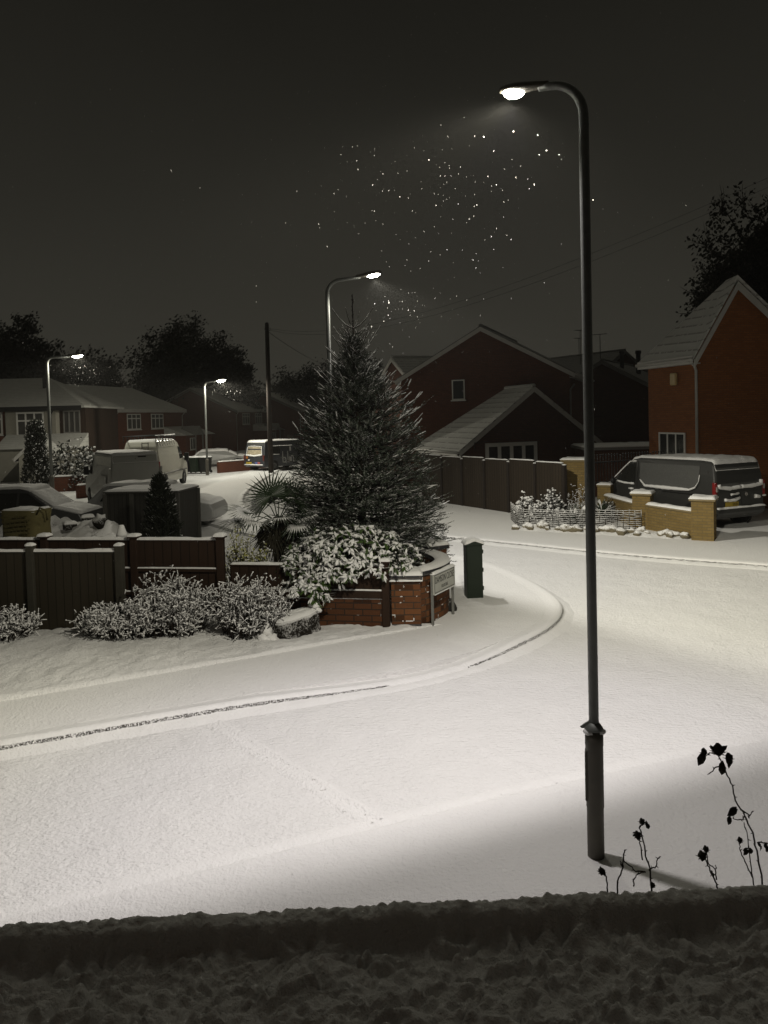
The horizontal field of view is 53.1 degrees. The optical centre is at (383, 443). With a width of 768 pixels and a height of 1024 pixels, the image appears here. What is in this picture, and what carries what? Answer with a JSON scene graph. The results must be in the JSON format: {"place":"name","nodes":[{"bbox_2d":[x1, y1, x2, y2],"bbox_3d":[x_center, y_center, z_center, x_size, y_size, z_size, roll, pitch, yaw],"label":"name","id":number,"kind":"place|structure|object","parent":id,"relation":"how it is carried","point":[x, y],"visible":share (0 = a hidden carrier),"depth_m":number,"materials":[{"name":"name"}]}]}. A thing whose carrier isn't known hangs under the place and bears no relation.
{"place":"outdoors","nodes":[
{"label":"outdoors","id":0,"kind":"place"},
{"bbox_2d":[0,377,123,481],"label":"brick house","id":1,"kind":"structure","parent":0,"point":[90,420],"depth_m":51.04,"materials":[{"name":"brown brick"}]},
{"bbox_2d":[16,412,43,434],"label":"window","id":2,"kind":"structure","parent":1,"relation":"in","point":[22,418],"depth_m":50.17,"materials":[{"name":"white plastic"}]},
{"bbox_2d":[63,410,80,432],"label":"window","id":3,"kind":"structure","parent":1,"relation":"in","point":[71,419],"depth_m":51.06,"materials":[{"name":"white glass"}]},
{"bbox_2d":[66,384,214,455],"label":"brick house","id":4,"kind":"structure","parent":0,"point":[146,414],"depth_m":69.36,"materials":[{"name":"brown brick"}]},
{"bbox_2d":[127,414,141,430],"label":"window","id":5,"kind":"structure","parent":4,"relation":"in","point":[133,420],"depth_m":65.41,"materials":[{"name":"white plastic"}]},
{"bbox_2d":[151,414,164,429],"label":"window","id":6,"kind":"structure","parent":4,"relation":"in","point":[157,420],"depth_m":69.40,"materials":[{"name":"white plastic"}]},
{"bbox_2d":[0,431,391,622],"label":"ground","id":7,"kind":"structure","parent":0,"point":[203,481],"depth_m":40.65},
{"bbox_2d":[0,320,28,378],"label":"tree","id":8,"kind":"object","parent":7,"relation":"on","point":[1,353],"visible":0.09,"depth_m":85.37,"materials":[{"name":"black plant"}]},
{"bbox_2d":[0,506,52,536],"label":"bulk bag","id":9,"kind":"object","parent":7,"relation":"on","point":[26,521],"visible":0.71,"depth_m":15.64,"materials":[{"name":"yellow fabric"}]},
{"bbox_2d":[0,311,68,383],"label":"tree","id":10,"kind":"object","parent":7,"relation":"on","point":[32,365],"visible":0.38,"depth_m":81.50,"materials":[{"name":"black plant"}]},
{"bbox_2d":[0,515,71,536],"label":"soil bank","id":11,"kind":"structure","parent":7,"relation":"on","point":[57,530],"depth_m":18.47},
{"bbox_2d":[62,514,94,530],"bbox_3d":[-7.022,1.904,18.349,1.194,0.443,0.484,-3,3,-37],"label":"log pile","id":12,"kind":"object","parent":11,"relation":"on","point":[68,525],"visible":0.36,"depth_m":18.08,"materials":[{"name":"snow"}]},
{"bbox_2d":[19,418,55,485],"bbox_3d":[-17.569,0.661,38.945,1.700,3.880,1.682,-2,2,0],"label":"conifer","id":13,"kind":"object","parent":7,"relation":"on","point":[34,431],"visible":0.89,"depth_m":38.70,"materials":[{"name":"green plant"}]},
{"bbox_2d":[12,436,69,483],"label":"porch","id":14,"kind":"object","parent":7,"relation":"on","point":[18,457],"visible":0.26,"depth_m":45.65,"materials":[{"name":"white glass"}]},
{"bbox_2d":[0,483,102,526],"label":"parked car","id":15,"kind":"object","parent":7,"relation":"on","point":[26,494],"visible":0.55,"depth_m":22.70,"materials":[{"name":"paint"}]},
{"bbox_2d":[0,542,125,630],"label":"board fence","id":16,"kind":"object","parent":7,"relation":"on","point":[57,587],"visible":0.88,"depth_m":12.65,"materials":[{"name":"wood"}]},
{"bbox_2d":[45,353,82,487],"bbox_3d":[-15.780,-0.927,38.227,1.785,7.069,0.282,-2,2,-18],"label":"street lamp","id":17,"kind":"object","parent":7,"relation":"on","point":[51,477],"visible":0.88,"depth_m":37.96,"materials":[{"name":"metal"}]},
{"bbox_2d":[34,437,101,489],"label":"dark shrub","id":18,"kind":"object","parent":7,"relation":"on","point":[84,458],"visible":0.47,"depth_m":41.19,"materials":[{"name":"green plant"}]},
{"bbox_2d":[54,474,86,491],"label":"brick wall","id":19,"kind":"structure","parent":7,"relation":"on","point":[61,482],"depth_m":40.47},
{"bbox_2d":[75,483,87,498],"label":"brick wall","id":20,"kind":"structure","parent":7,"relation":"on","point":[81,490],"depth_m":36.56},
{"bbox_2d":[62,519,129,537],"bbox_3d":[-6.495,2.203,17.381,2.400,1.034,1.600,-2,2,0],"label":"rubble heap","id":21,"kind":"object","parent":7,"relation":"on","point":[85,528],"visible":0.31,"depth_m":17.07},
{"bbox_2d":[92,513,106,528],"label":"shrub","id":22,"kind":"object","parent":21,"relation":"on","point":[98,521],"visible":1,"depth_m":16.98,"materials":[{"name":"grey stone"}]},
{"bbox_2d":[58,344,140,389],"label":"tree","id":23,"kind":"object","parent":7,"relation":"on","point":[105,373],"visible":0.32,"depth_m":88.16,"materials":[{"name":"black plant"}]},
{"bbox_2d":[0,532,226,621],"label":"board fence","id":24,"kind":"object","parent":7,"relation":"on","point":[202,558],"visible":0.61,"depth_m":12.96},
{"bbox_2d":[116,525,126,536],"bbox_3d":[-4.661,1.547,13.658,0.200,0.200,0.200,-2,2,0],"label":"path marker","id":25,"kind":"object","parent":24,"relation":"attached to","point":[121,531],"visible":0.93,"depth_m":13.60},
{"bbox_2d":[83,449,161,500],"bbox_3d":[-11.273,1.498,32.798,2.279,2.440,5.580,-3,2,-31],"label":"parked van","id":26,"kind":"object","parent":7,"relation":"on","point":[108,466],"visible":0.53,"depth_m":30.78,"materials":[{"name":"white paint"}]},
{"bbox_2d":[102,484,201,537],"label":"garden shed","id":27,"kind":"structure","parent":7,"relation":"on","point":[123,505],"depth_m":20.55,"materials":[{"name":"wood"}]},
{"bbox_2d":[122,434,188,483],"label":"parked van","id":28,"kind":"object","parent":7,"relation":"on","point":[172,461],"visible":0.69,"depth_m":40.98,"materials":[{"name":"beige paint"}]},
{"bbox_2d":[87,479,227,521],"bbox_3d":[-7.704,2.043,26.130,4.400,1.622,1.832,-1,2,4],"label":"parked car","id":29,"kind":"object","parent":7,"relation":"on","point":[213,507],"visible":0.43,"depth_m":25.50,"materials":[{"name":"silver metal"}]},
{"bbox_2d":[139,471,183,536],"bbox_3d":[-4.997,1.772,17.278,1.011,2.315,1.025,-2,2,-15],"label":"conifer","id":30,"kind":"object","parent":7,"relation":"on","point":[160,506],"visible":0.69,"depth_m":17.07,"materials":[{"name":"green plant"}]},
{"bbox_2d":[116,310,250,405],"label":"tree","id":31,"kind":"object","parent":7,"relation":"on","point":[182,372],"visible":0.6,"depth_m":91.55,"materials":[{"name":"black plant"}]},
{"bbox_2d":[189,456,201,472],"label":"wheelie bin","id":32,"kind":"object","parent":7,"relation":"on","point":[194,465],"visible":0.82,"depth_m":51.20,"materials":[{"name":"plastic"}]},
{"bbox_2d":[198,455,211,472],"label":"wheelie bin","id":33,"kind":"object","parent":7,"relation":"on","point":[202,459],"visible":0.88,"depth_m":51.14,"materials":[{"name":"plastic"}]},
{"bbox_2d":[203,378,224,474],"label":"street lamp","id":34,"kind":"object","parent":7,"relation":"on","point":[206,441],"visible":1,"depth_m":49.53,"materials":[{"name":"metal"}]},
{"bbox_2d":[194,448,244,463],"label":"parked car","id":35,"kind":"object","parent":7,"relation":"on","point":[219,454],"visible":0.41,"depth_m":59.12,"materials":[{"name":"silver metal"}]},
{"bbox_2d":[166,388,284,450],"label":"brick house","id":36,"kind":"structure","parent":7,"relation":"on","point":[237,426],"depth_m":88.94,"materials":[{"name":"brown brick"}]},
{"bbox_2d":[242,413,250,424],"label":"window","id":37,"kind":"structure","parent":36,"relation":"in","point":[245,416],"depth_m":90.94,"materials":[{"name":"white plastic"}]},
{"bbox_2d":[255,413,261,423],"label":"window","id":38,"kind":"structure","parent":36,"relation":"in","point":[258,419],"depth_m":94.84,"materials":[{"name":"white plastic"}]},
{"bbox_2d":[197,342,265,415],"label":"tree","id":39,"kind":"object","parent":7,"relation":"on","point":[249,397],"visible":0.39,"depth_m":94.28,"materials":[{"name":"black plant"}]},
{"bbox_2d":[217,459,263,472],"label":"brick wall","id":40,"kind":"structure","parent":7,"relation":"on","point":[224,466],"depth_m":52.38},
{"bbox_2d":[225,525,270,597],"bbox_3d":[-2.486,2.125,13.616,1.361,1.400,0.961,-2,2,0],"label":"variegated shrub","id":41,"kind":"object","parent":7,"relation":"on","point":[244,555],"visible":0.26,"depth_m":13.60,"materials":[{"name":"green plant"}]},
{"bbox_2d":[265,322,273,472],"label":"telegraph pole","id":42,"kind":"object","parent":7,"relation":"on","point":[269,420],"visible":0.9,"depth_m":48.82,"materials":[{"name":"black wood"}]},
{"bbox_2d":[269,178,766,331],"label":"overhead wire","id":43,"kind":"object","parent":42,"relation":"attached to","point":[531,276],"visible":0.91,"depth_m":21.78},
{"bbox_2d":[270,187,767,334],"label":"overhead wire","id":44,"kind":"object","parent":42,"relation":"attached to","point":[526,285],"visible":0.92,"depth_m":22.12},
{"bbox_2d":[216,467,326,561],"bbox_3d":[-2.050,1.678,14.429,2.112,2.553,1.572,-2,2,-17],"label":"fan palm","id":45,"kind":"object","parent":7,"relation":"on","point":[263,496],"visible":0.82,"depth_m":14.36,"materials":[{"name":"green plant"}]},
{"bbox_2d":[254,392,327,444],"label":"brick house","id":46,"kind":"structure","parent":7,"relation":"on","point":[285,413],"depth_m":97.75,"materials":[{"name":"brown brick"}]},
{"bbox_2d":[258,357,341,439],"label":"tree","id":47,"kind":"object","parent":7,"relation":"on","point":[305,387],"visible":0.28,"depth_m":101.36,"materials":[{"name":"black plant"}]},
{"bbox_2d":[231,546,449,626],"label":"garden wall","id":48,"kind":"structure","parent":7,"relation":"on","point":[411,596],"depth_m":12.46,"materials":[{"name":"red brick"}]},
{"bbox_2d":[229,557,391,626],"bbox_3d":[-1.219,2.470,12.595,2.731,1.250,0.184,-1,2,11],"label":"board fence","id":49,"kind":"object","parent":48,"relation":"on","point":[242,569],"visible":0.6,"depth_m":12.47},
{"bbox_2d":[274,524,424,607],"bbox_3d":[-0.574,1.989,12.814,2.557,1.280,1.606,-2,2,0],"label":"laurel bush","id":50,"kind":"object","parent":7,"relation":"on","point":[352,556],"visible":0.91,"depth_m":12.40,"materials":[{"name":"white plant"}]},
{"bbox_2d":[321,356,383,432],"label":"tree","id":51,"kind":"object","parent":7,"relation":"on","point":[378,369],"visible":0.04,"depth_m":98.37,"materials":[{"name":"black plant"}]},
{"bbox_2d":[325,270,381,515],"bbox_3d":[-0.616,-0.428,16.833,1.347,6.592,0.195,-1,2,16],"label":"street lamp","id":52,"kind":"object","parent":7,"relation":"on","point":[371,274],"visible":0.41,"depth_m":16.86,"materials":[{"name":"metal"}]},
{"bbox_2d":[267,294,462,598],"bbox_3d":[-0.520,0.017,15.028,4.030,5.816,3.973,-2,2,0],"label":"spruce tree","id":53,"kind":"object","parent":7,"relation":"on","point":[363,382],"visible":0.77,"depth_m":14.54,"materials":[{"name":"plant"}]},
{"bbox_2d":[374,356,430,471],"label":"brick house","id":54,"kind":"structure","parent":7,"relation":"on","point":[401,365],"depth_m":46.23,"materials":[{"name":"brick"}]},
{"bbox_2d":[416,539,448,553],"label":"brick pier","id":55,"kind":"structure","parent":7,"relation":"on","point":[440,544],"depth_m":14.47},
{"bbox_2d":[393,324,593,485],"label":"brick house","id":56,"kind":"structure","parent":7,"relation":"on","point":[457,382],"depth_m":36.13,"materials":[{"name":"red brick"}]},
{"bbox_2d":[451,379,465,400],"bbox_3d":[3.506,-2.506,36.312,0.720,1.010,0.100,-1,2,20],"label":"window","id":57,"kind":"structure","parent":56,"relation":"in","point":[458,386],"depth_m":36.33,"materials":[{"name":"white plastic"}]},
{"bbox_2d":[421,454,567,519],"bbox_3d":[3.624,1.460,27.621,0.120,1.966,8.284,-3,2,-30],"label":"board fence","id":58,"kind":"object","parent":7,"relation":"on","point":[476,482],"visible":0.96,"depth_m":27.16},
{"bbox_2d":[416,384,603,461],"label":"brick garage","id":59,"kind":"structure","parent":7,"relation":"on","point":[529,421],"depth_m":33.55,"materials":[{"name":"tile"}]},
{"bbox_2d":[485,441,537,461],"bbox_3d":[5.502,0.550,33.152,2.500,1.200,0.050,-2,2,-19],"label":"window","id":60,"kind":"structure","parent":59,"relation":"in","point":[515,450],"depth_m":33.13,"materials":[{"name":"glass"}]},
{"bbox_2d":[324,483,767,570],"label":"kerb","id":61,"kind":"structure","parent":7,"relation":"on","point":[655,558],"depth_m":18.16,"materials":[{"name":"stone"}]},
{"bbox_2d":[550,330,647,372],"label":"house","id":62,"kind":"structure","parent":7,"relation":"on","point":[574,362],"depth_m":55.48,"materials":[{"name":"brick"}]},
{"bbox_2d":[571,442,648,496],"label":"shed","id":63,"kind":"structure","parent":7,"relation":"on","point":[619,448],"depth_m":30.50,"materials":[{"name":"grey brick"}]},
{"bbox_2d":[581,333,648,442],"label":"brick house","id":64,"kind":"structure","parent":7,"relation":"on","point":[621,401],"depth_m":46.67,"materials":[{"name":"brick"}]},
{"bbox_2d":[609,453,765,522],"bbox_3d":[8.996,1.379,23.937,2.225,2.115,5.059,-2,2,-24],"label":"parked van","id":65,"kind":"object","parent":7,"relation":"on","point":[682,478],"visible":0.88,"depth_m":22.11,"materials":[{"name":"grey paint"}]},
{"bbox_2d":[635,275,767,508],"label":"brick house","id":66,"kind":"structure","parent":7,"relation":"on","point":[703,400],"depth_m":25.42,"materials":[{"name":"brick"}]},
{"bbox_2d":[658,432,685,454],"bbox_3d":[9.851,0.124,26.306,0.050,1.000,1.450,-2,2,-14],"label":"window","id":67,"kind":"structure","parent":66,"relation":"in","point":[669,442],"depth_m":26.31,"materials":[{"name":"white plastic"}]},
{"bbox_2d":[676,181,767,322],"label":"tree","id":68,"kind":"object","parent":7,"relation":"on","point":[753,252],"visible":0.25,"depth_m":46.44,"materials":[{"name":"black plant"}]},
{"bbox_2d":[0,621,440,701],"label":"verge","id":69,"kind":"structure","parent":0,"point":[46,661],"depth_m":11.26,"materials":[{"name":"snow"}]},
{"bbox_2d":[0,603,46,642],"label":"snowy shrub","id":70,"kind":"object","parent":69,"relation":"on","point":[11,623],"visible":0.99,"depth_m":12.16,"materials":[{"name":"snow"}]},
{"bbox_2d":[65,597,168,641],"bbox_3d":[-4.193,2.775,12.317,1.663,0.704,1.264,-2,2,0],"label":"snowy shrub","id":71,"kind":"object","parent":69,"relation":"on","point":[104,623],"visible":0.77,"depth_m":12.00,"materials":[{"name":"snow"}]},
{"bbox_2d":[124,565,220,637],"bbox_3d":[-3.357,2.489,12.315,1.608,1.116,1.280,-2,2,0],"label":"snowy shrub","id":72,"kind":"object","parent":69,"relation":"on","point":[185,613],"visible":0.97,"depth_m":12.07,"materials":[{"name":"snow"}]},
{"bbox_2d":[210,571,300,639],"bbox_3d":[-2.024,2.490,12.136,1.557,1.060,1.297,-2,2,0],"label":"snowy shrub","id":73,"kind":"object","parent":69,"relation":"on","point":[246,611],"visible":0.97,"depth_m":11.89,"materials":[{"name":"white plant"}]},
{"bbox_2d":[255,600,321,640],"bbox_3d":[-1.520,2.835,12.083,1.089,0.640,0.549,-2,2,-24],"label":"tree stump","id":74,"kind":"object","parent":69,"relation":"on","point":[298,622],"visible":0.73,"depth_m":11.91,"materials":[{"name":"white plant"}]},
{"bbox_2d":[0,466,545,735],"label":"pavement","id":75,"kind":"structure","parent":0,"point":[470,626],"depth_m":10.63,"materials":[{"name":"snow"}]},
{"bbox_2d":[430,564,455,625],"bbox_3d":[0.992,2.554,12.773,0.080,0.993,0.852,0,2,29],"label":"street sign","id":76,"kind":"object","parent":75,"relation":"on","point":[442,579],"visible":1,"depth_m":12.67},
{"bbox_2d":[461,537,483,597],"bbox_3d":[1.666,2.354,14.372,0.370,1.206,0.370,-2,2,-6],"label":"utility cabinet","id":77,"kind":"object","parent":75,"relation":"on","point":[473,567],"visible":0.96,"depth_m":14.22,"materials":[{"name":"metal"}]},
{"bbox_2d":[0,465,767,907],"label":"road","id":78,"kind":"structure","parent":0,"point":[682,655],"depth_m":8.31,"materials":[{"name":"snow"}]},
{"bbox_2d":[244,439,314,469],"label":"parked van","id":79,"kind":"object","parent":78,"relation":"on","point":[256,455],"visible":0.83,"depth_m":51.96,"materials":[{"name":"paint"}]},
{"bbox_2d":[0,466,574,760],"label":"kerb","id":80,"kind":"structure","parent":78,"relation":"on","point":[555,620],"depth_m":9.45,"materials":[{"name":"stone"}]},
{"bbox_2d":[205,720,383,823],"bbox_3d":[-1.014,3.242,7.758,0.258,0.027,2.964,-3,3,-40],"label":"road joint","id":81,"kind":"object","parent":78,"relation":"on","point":[350,807],"visible":1,"depth_m":7.52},
{"bbox_2d":[0,733,767,926],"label":"kerb","id":82,"kind":"structure","parent":78,"relation":"on","point":[120,897],"depth_m":6.32,"materials":[{"name":"stone"}]},
{"bbox_2d":[0,0,767,394],"label":"sky","id":83,"kind":"structure","parent":0,"point":[221,187],"materials":[{"name":"black"}]},
{"bbox_2d":[12,33,761,821],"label":"falling snow","id":84,"kind":"structure","parent":0,"point":[414,293],"depth_m":8.73,"materials":[{"name":"snow"}]},
{"bbox_2d":[114,757,767,919],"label":"pavement","id":85,"kind":"structure","parent":0,"point":[539,852],"depth_m":6.02,"materials":[{"name":"snow"}]},
{"bbox_2d":[0,885,767,1023],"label":"hedge","id":86,"kind":"object","parent":85,"relation":"on","point":[683,956],"visible":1,"depth_m":1.38,"materials":[{"name":"plant"}]},
{"bbox_2d":[499,80,605,859],"bbox_3d":[1.335,0.185,6.123,0.792,6.168,0.157,0,2,37],"label":"street lamp","id":87,"kind":"object","parent":85,"relation":"on","point":[594,730],"visible":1,"depth_m":5.93,"materials":[{"name":"metal"}]},
{"bbox_2d":[598,866,607,891],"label":"rose stem","id":88,"kind":"object","parent":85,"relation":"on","point":[601,870],"visible":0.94,"depth_m":1.83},
{"bbox_2d":[617,849,626,893],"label":"rose stem","id":89,"kind":"object","parent":85,"relation":"on","point":[621,863],"visible":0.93,"depth_m":1.84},
{"bbox_2d":[624,818,660,890],"bbox_3d":[0.646,2.155,1.877,0.083,2.529,0.037,-2,2,-20],"label":"rose stem","id":90,"kind":"object","parent":85,"relation":"on","point":[637,834],"visible":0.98,"depth_m":1.83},
{"bbox_2d":[696,845,718,888],"bbox_3d":[0.811,2.187,1.883,0.072,2.458,0.033,-2,2,-22],"label":"rose stem","id":91,"kind":"object","parent":85,"relation":"on","point":[702,855],"visible":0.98,"depth_m":1.83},
{"bbox_2d":[697,743,767,885],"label":"rose stem","id":92,"kind":"object","parent":85,"relation":"on","point":[718,749],"visible":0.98,"depth_m":1.83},
{"bbox_2d":[345,461,767,562],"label":"pavement","id":93,"kind":"structure","parent":0,"point":[743,541],"depth_m":20.74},
{"bbox_2d":[511,503,517,524],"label":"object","id":94,"kind":"object","parent":93,"relation":"on","point":[514,516],"visible":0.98,"depth_m":23.85,"materials":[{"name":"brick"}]},
{"bbox_2d":[511,490,539,523],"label":"bed shrub","id":95,"kind":"object","parent":93,"relation":"on","point":[528,502],"visible":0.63,"depth_m":23.69,"materials":[{"name":"white plant"}]},
{"bbox_2d":[518,508,576,526],"bbox_3d":[4.828,2.216,22.818,1.767,0.568,0.043,-1,2,26],"label":"garden edging","id":96,"kind":"object","parent":93,"relation":"on","point":[552,516],"visible":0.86,"depth_m":22.76,"materials":[{"name":"metal"}]},
{"bbox_2d":[536,488,568,522],"bbox_3d":[5.216,1.957,23.963,0.960,1.146,1.027,-3,2,-34],"label":"bed shrub","id":97,"kind":"object","parent":93,"relation":"on","point":[555,502],"visible":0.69,"depth_m":23.84,"materials":[{"name":"white plant"}]},
{"bbox_2d":[551,502,584,525],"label":"spiky plant","id":98,"kind":"object","parent":93,"relation":"on","point":[573,512],"visible":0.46,"depth_m":23.05,"materials":[{"name":"green plant"}]},
{"bbox_2d":[557,484,584,519],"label":"snowy shrub","id":99,"kind":"object","parent":93,"relation":"on","point":[574,504],"visible":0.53,"depth_m":23.91,"materials":[{"name":"white plant"}]},
{"bbox_2d":[560,457,584,517],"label":"brick pier","id":100,"kind":"structure","parent":93,"relation":"on","point":[575,472],"depth_m":24.67,"materials":[{"name":"brick"}]},
{"bbox_2d":[518,527,681,538],"bbox_3d":[6.022,2.446,21.551,4.753,0.124,0.746,0,2,30],"label":"flower bed","id":101,"kind":"object","parent":93,"relation":"on","point":[627,534],"visible":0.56,"depth_m":21.18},
{"bbox_2d":[596,482,613,515],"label":"brick pier","id":102,"kind":"structure","parent":93,"relation":"on","point":[603,488],"depth_m":24.82,"materials":[{"name":"brick"}]},
{"bbox_2d":[595,495,616,513],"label":"spiky plant","id":103,"kind":"object","parent":93,"relation":"on","point":[604,506],"visible":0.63,"depth_m":23.20,"materials":[{"name":"green plant"}]},
{"bbox_2d":[601,497,615,520],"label":"dark shrub","id":104,"kind":"object","parent":93,"relation":"on","point":[609,516],"visible":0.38,"depth_m":23.91,"materials":[{"name":"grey plant"}]},
{"bbox_2d":[575,509,641,528],"bbox_3d":[6.456,2.182,22.146,1.831,0.597,0.043,-1,2,19],"label":"garden edging","id":105,"kind":"object","parent":93,"relation":"on","point":[617,521],"visible":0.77,"depth_m":22.05,"materials":[{"name":"metal"}]},
{"bbox_2d":[604,493,631,524],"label":"brick wall","id":106,"kind":"structure","parent":93,"relation":"on","point":[622,503],"depth_m":23.41,"materials":[{"name":"brick"}]},
{"bbox_2d":[615,527,626,535],"bbox_3d":[6.506,2.448,21.079,0.305,0.308,0.396,-1,2,14],"label":"edging stone","id":107,"kind":"object","parent":93,"relation":"on","point":[621,531],"visible":0.73,"depth_m":20.96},
{"bbox_2d":[594,451,661,509],"bbox_3d":[8.461,1.296,26.269,3.777,1.994,0.072,-2,2,-26],"label":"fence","id":108,"kind":"object","parent":93,"relation":"on","point":[611,461],"visible":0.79,"depth_m":25.88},
{"bbox_2d":[630,489,655,529],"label":"brick pier","id":109,"kind":"structure","parent":93,"relation":"on","point":[641,498],"depth_m":21.98,"materials":[{"name":"brick"}]},
{"bbox_2d":[645,502,690,537],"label":"brick wall","id":110,"kind":"structure","parent":93,"relation":"on","point":[661,517],"depth_m":21.08,"materials":[{"name":"brick"}]},
{"bbox_2d":[688,494,718,540],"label":"brick pier","id":111,"kind":"structure","parent":0,"point":[703,517],"depth_m":19.81,"materials":[{"name":"brick"}]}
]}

